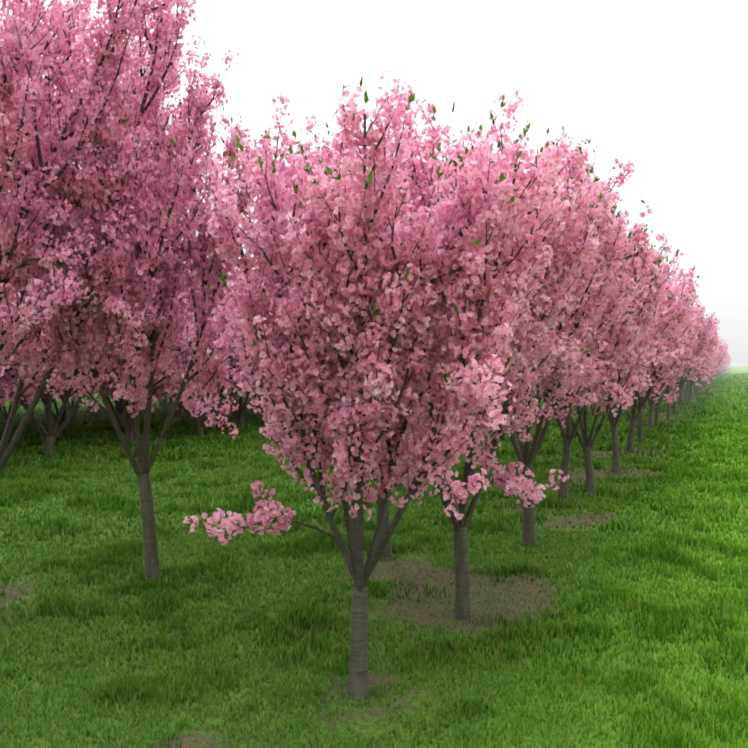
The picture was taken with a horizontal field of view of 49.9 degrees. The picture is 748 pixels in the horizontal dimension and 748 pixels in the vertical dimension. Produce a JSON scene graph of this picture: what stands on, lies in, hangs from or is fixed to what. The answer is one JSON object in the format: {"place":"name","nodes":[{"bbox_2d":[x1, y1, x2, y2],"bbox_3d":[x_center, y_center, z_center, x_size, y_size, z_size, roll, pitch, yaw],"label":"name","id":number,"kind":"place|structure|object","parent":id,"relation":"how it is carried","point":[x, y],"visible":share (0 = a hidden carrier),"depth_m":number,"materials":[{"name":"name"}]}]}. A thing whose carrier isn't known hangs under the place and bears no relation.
{"place":"outdoors","nodes":[
{"label":"outdoors","id":0,"kind":"place"},
{"bbox_2d":[0,364,747,747],"bbox_3d":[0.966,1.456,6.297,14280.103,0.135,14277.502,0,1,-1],"label":"ground","id":1,"kind":"structure","parent":0,"point":[420,610],"depth_m":4.54,"materials":[{"name":"green plant"}]},
{"bbox_2d":[0,262,63,406],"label":"tree","id":2,"kind":"object","parent":1,"relation":"on","point":[7,389],"visible":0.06,"depth_m":12.15,"materials":[{"name":"pink plant"}]},
{"bbox_2d":[0,372,77,425],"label":"tree","id":3,"kind":"object","parent":1,"relation":"on","point":[5,415],"depth_m":18.97,"materials":[{"name":"brown plant"}]},
{"bbox_2d":[40,395,55,414],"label":"tree","id":4,"kind":"object","parent":1,"relation":"on","point":[44,409],"depth_m":23.48,"materials":[{"name":"brown plant"}]},
{"bbox_2d":[0,261,132,453],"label":"tree","id":5,"kind":"object","parent":1,"relation":"on","point":[49,435],"visible":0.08,"depth_m":13.38,"materials":[{"name":"pink plant"}]},
{"bbox_2d":[27,357,127,434],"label":"tree","id":6,"kind":"object","parent":1,"relation":"on","point":[63,418],"depth_m":16.93,"materials":[{"name":"pink plant"}]},
{"bbox_2d":[61,390,110,420],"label":"tree","id":7,"kind":"object","parent":1,"relation":"on","point":[70,408],"depth_m":20.91,"materials":[{"name":"brown plant"}]},
{"bbox_2d":[76,392,99,409],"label":"tree","id":8,"kind":"object","parent":1,"relation":"on","point":[89,406],"depth_m":25.16,"materials":[{"name":"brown plant"}]},
{"bbox_2d":[0,0,220,473],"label":"tree","id":9,"kind":"object","parent":1,"relation":"on","point":[26,37],"visible":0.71,"depth_m":4.89,"materials":[{"name":"pink plant"}]},
{"bbox_2d":[108,377,128,415],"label":"tree","id":10,"kind":"object","parent":1,"relation":"on","point":[123,400],"depth_m":22.69,"materials":[{"name":"brown plant"}]},
{"bbox_2d":[104,373,166,425],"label":"tree","id":11,"kind":"object","parent":1,"relation":"on","point":[119,409],"depth_m":18.74,"materials":[{"name":"brown plant"}]},
{"bbox_2d":[57,251,214,442],"bbox_3d":[-4.515,-0.341,15.046,3.584,5.020,3.206,1,1,-1],"label":"tree","id":12,"kind":"object","parent":1,"relation":"on","point":[129,430],"visible":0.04,"depth_m":14.98,"materials":[{"name":"pink plant"}]},
{"bbox_2d":[0,37,284,582],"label":"tree","id":13,"kind":"object","parent":1,"relation":"on","point":[158,255],"visible":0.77,"depth_m":5.24,"materials":[{"name":"pink plant"}]},
{"bbox_2d":[156,383,185,412],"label":"tree","id":14,"kind":"object","parent":1,"relation":"on","point":[164,405],"depth_m":24.45,"materials":[{"name":"brown plant"}]},
{"bbox_2d":[161,376,214,421],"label":"tree","id":15,"kind":"object","parent":1,"relation":"on","point":[177,413],"depth_m":20.54,"materials":[{"name":"brown plant"}]},
{"bbox_2d":[118,267,278,436],"bbox_3d":[-3.606,-0.256,16.900,3.655,4.784,3.518,0,3,10],"label":"tree","id":16,"kind":"object","parent":1,"relation":"on","point":[197,422],"visible":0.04,"depth_m":16.67,"materials":[{"name":"pink plant"}]},
{"bbox_2d":[212,386,238,416],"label":"tree","id":17,"kind":"object","parent":1,"relation":"on","point":[219,406],"depth_m":22.25,"materials":[{"name":"pink plant"}]},
{"bbox_2d":[179,268,289,429],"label":"tree","id":18,"kind":"object","parent":1,"relation":"on","point":[239,414],"depth_m":18.51,"materials":[{"name":"pink plant"}]},
{"bbox_2d":[245,392,260,411],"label":"tree","id":19,"kind":"object","parent":1,"relation":"on","point":[251,409],"visible":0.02,"depth_m":24.06,"materials":[{"name":"pink plant"}]},
{"bbox_2d":[223,339,283,419],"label":"tree","id":20,"kind":"object","parent":1,"relation":"on","point":[258,405],"depth_m":20.68,"materials":[{"name":"pink plant"}]},
{"bbox_2d":[247,98,481,559],"bbox_3d":[0.111,-0.203,6.291,2.217,3.513,1.890,0,1,-45],"label":"tree","id":21,"kind":"object","parent":1,"relation":"on","point":[449,152],"depth_m":5.68,"materials":[{"name":"pink plant"}]},
{"bbox_2d":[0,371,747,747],"bbox_3d":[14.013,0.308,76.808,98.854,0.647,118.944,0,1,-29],"label":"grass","id":22,"kind":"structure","parent":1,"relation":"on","point":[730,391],"depth_m":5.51,"materials":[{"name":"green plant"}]},
{"bbox_2d":[183,70,588,700],"bbox_3d":[0.033,0.181,3.664,1.564,2.832,1.857,1,1,-33],"label":"tree","id":23,"kind":"object","parent":1,"relation":"on","point":[363,344],"visible":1,"depth_m":3.35,"materials":[{"name":"pink plant"}]},
{"bbox_2d":[395,465,401,488],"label":"tree","id":24,"kind":"object","parent":1,"relation":"on","point":[398,485],"depth_m":9.54,"materials":[{"name":"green plant"}]},
{"bbox_2d":[310,89,608,620],"bbox_3d":[0.594,0.020,4.895,2.042,3.141,1.681,0,2,-43],"label":"tree","id":25,"kind":"object","parent":1,"relation":"on","point":[550,295],"visible":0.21,"depth_m":4.57,"materials":[{"name":"pink plant"}]},
{"bbox_2d":[491,426,497,454],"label":"tree","id":26,"kind":"object","parent":1,"relation":"on","point":[496,450],"depth_m":13.22,"materials":[{"name":"brown plant"}]},
{"bbox_2d":[531,378,544,431],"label":"tree","id":27,"kind":"object","parent":1,"relation":"on","point":[539,401],"depth_m":17.17,"materials":[{"name":"brown plant"}]},
{"bbox_2d":[460,137,639,546],"bbox_3d":[1.187,-0.161,6.731,1.949,3.426,1.801,0,0,11],"label":"tree","id":28,"kind":"object","parent":1,"relation":"on","point":[582,321],"visible":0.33,"depth_m":6.35,"materials":[{"name":"pink plant"}]},
{"bbox_2d":[533,199,666,500],"bbox_3d":[2.164,-0.196,8.765,2.019,3.415,1.859,0,1,25],"label":"tree","id":29,"kind":"object","parent":1,"relation":"on","point":[618,334],"visible":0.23,"depth_m":8.15,"materials":[{"name":"pink plant"}]},
{"bbox_2d":[532,232,688,495],"bbox_3d":[2.525,-0.063,9.195,1.878,3.142,1.767,-2,3,-1],"label":"tree","id":30,"kind":"object","parent":1,"relation":"on","point":[654,283],"visible":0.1,"depth_m":9.06,"materials":[{"name":"pink plant"}]},
{"bbox_2d":[604,230,684,472],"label":"tree","id":31,"kind":"object","parent":1,"relation":"on","point":[613,420],"visible":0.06,"depth_m":11.14,"materials":[{"name":"pink plant"}]},
{"bbox_2d":[610,269,699,452],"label":"tree","id":32,"kind":"object","parent":1,"relation":"on","point":[672,330],"visible":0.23,"depth_m":13.12,"materials":[{"name":"pink plant"}]},
{"bbox_2d":[632,265,699,441],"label":"tree","id":33,"kind":"object","parent":1,"relation":"on","point":[640,418],"depth_m":15.11,"materials":[{"name":"pink plant"}]},
{"bbox_2d":[647,314,698,424],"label":"tree","id":34,"kind":"object","parent":1,"relation":"on","point":[683,365],"visible":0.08,"depth_m":19.95,"materials":[{"name":"pink plant"}]},
{"bbox_2d":[645,298,709,429],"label":"tree","id":35,"kind":"object","parent":1,"relation":"on","point":[694,326],"visible":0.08,"depth_m":18.11,"materials":[{"name":"pink plant"}]},
{"bbox_2d":[661,313,697,418],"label":"tree","id":36,"kind":"object","parent":1,"relation":"on","point":[668,407],"depth_m":22.11,"materials":[{"name":"pink plant"}]},
{"bbox_2d":[679,365,705,389],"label":"tree","id":37,"kind":"object","parent":1,"relation":"on","point":[682,387],"visible":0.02,"depth_m":29.55,"materials":[{"name":"pink plant"}]},
{"bbox_2d":[672,301,715,414],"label":"tree","id":38,"kind":"object","parent":1,"relation":"on","point":[701,346],"visible":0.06,"depth_m":23.62,"materials":[{"name":"pink plant"}]},
{"bbox_2d":[683,343,710,399],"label":"tree","id":39,"kind":"object","parent":1,"relation":"on","point":[686,389],"visible":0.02,"depth_m":33.41,"materials":[{"name":"brown plant"}]},
{"bbox_2d":[677,314,719,404],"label":"tree","id":40,"kind":"object","parent":1,"relation":"on","point":[695,377],"depth_m":27.41,"materials":[{"name":"pink plant"}]},
{"bbox_2d":[688,373,710,397],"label":"tree","id":41,"kind":"object","parent":1,"relation":"on","point":[702,379],"depth_m":35.39,"materials":[{"name":"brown plant"}]},
{"bbox_2d":[685,315,719,401],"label":"tree","id":42,"kind":"object","parent":1,"relation":"on","point":[712,345],"visible":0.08,"depth_m":31.20,"materials":[{"name":"pink plant"}]},
{"bbox_2d":[699,360,714,390],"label":"tree","id":43,"kind":"object","parent":1,"relation":"on","point":[702,377],"visible":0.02,"depth_m":44.85,"materials":[{"name":"brown plant"}]},
{"bbox_2d":[695,326,719,396],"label":"tree","id":44,"kind":"object","parent":1,"relation":"on","point":[696,392],"depth_m":37.31,"materials":[{"name":"pink plant"}]},
{"bbox_2d":[702,345,720,388],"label":"tree","id":45,"kind":"object","parent":1,"relation":"on","point":[712,365],"depth_m":48.62,"materials":[{"name":"pink plant"}]},
{"bbox_2d":[705,347,719,384],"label":"tree","id":46,"kind":"object","parent":1,"relation":"on","point":[713,365],"visible":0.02,"depth_m":52.01,"materials":[{"name":"pink plant"}]},
{"bbox_2d":[707,339,724,379],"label":"tree","id":47,"kind":"object","parent":1,"relation":"on","point":[721,349],"visible":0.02,"depth_m":57.80,"materials":[{"name":"pink plant"}]},
{"bbox_2d":[711,339,728,380],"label":"tree","id":48,"kind":"object","parent":1,"relation":"on","point":[723,351],"visible":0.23,"depth_m":61.60,"materials":[{"name":"pink plant"}]},
{"bbox_2d":[0,0,747,363],"label":"sky","id":49,"kind":"structure","parent":0,"point":[660,86],"materials":[{"name":"white"}]}
]}

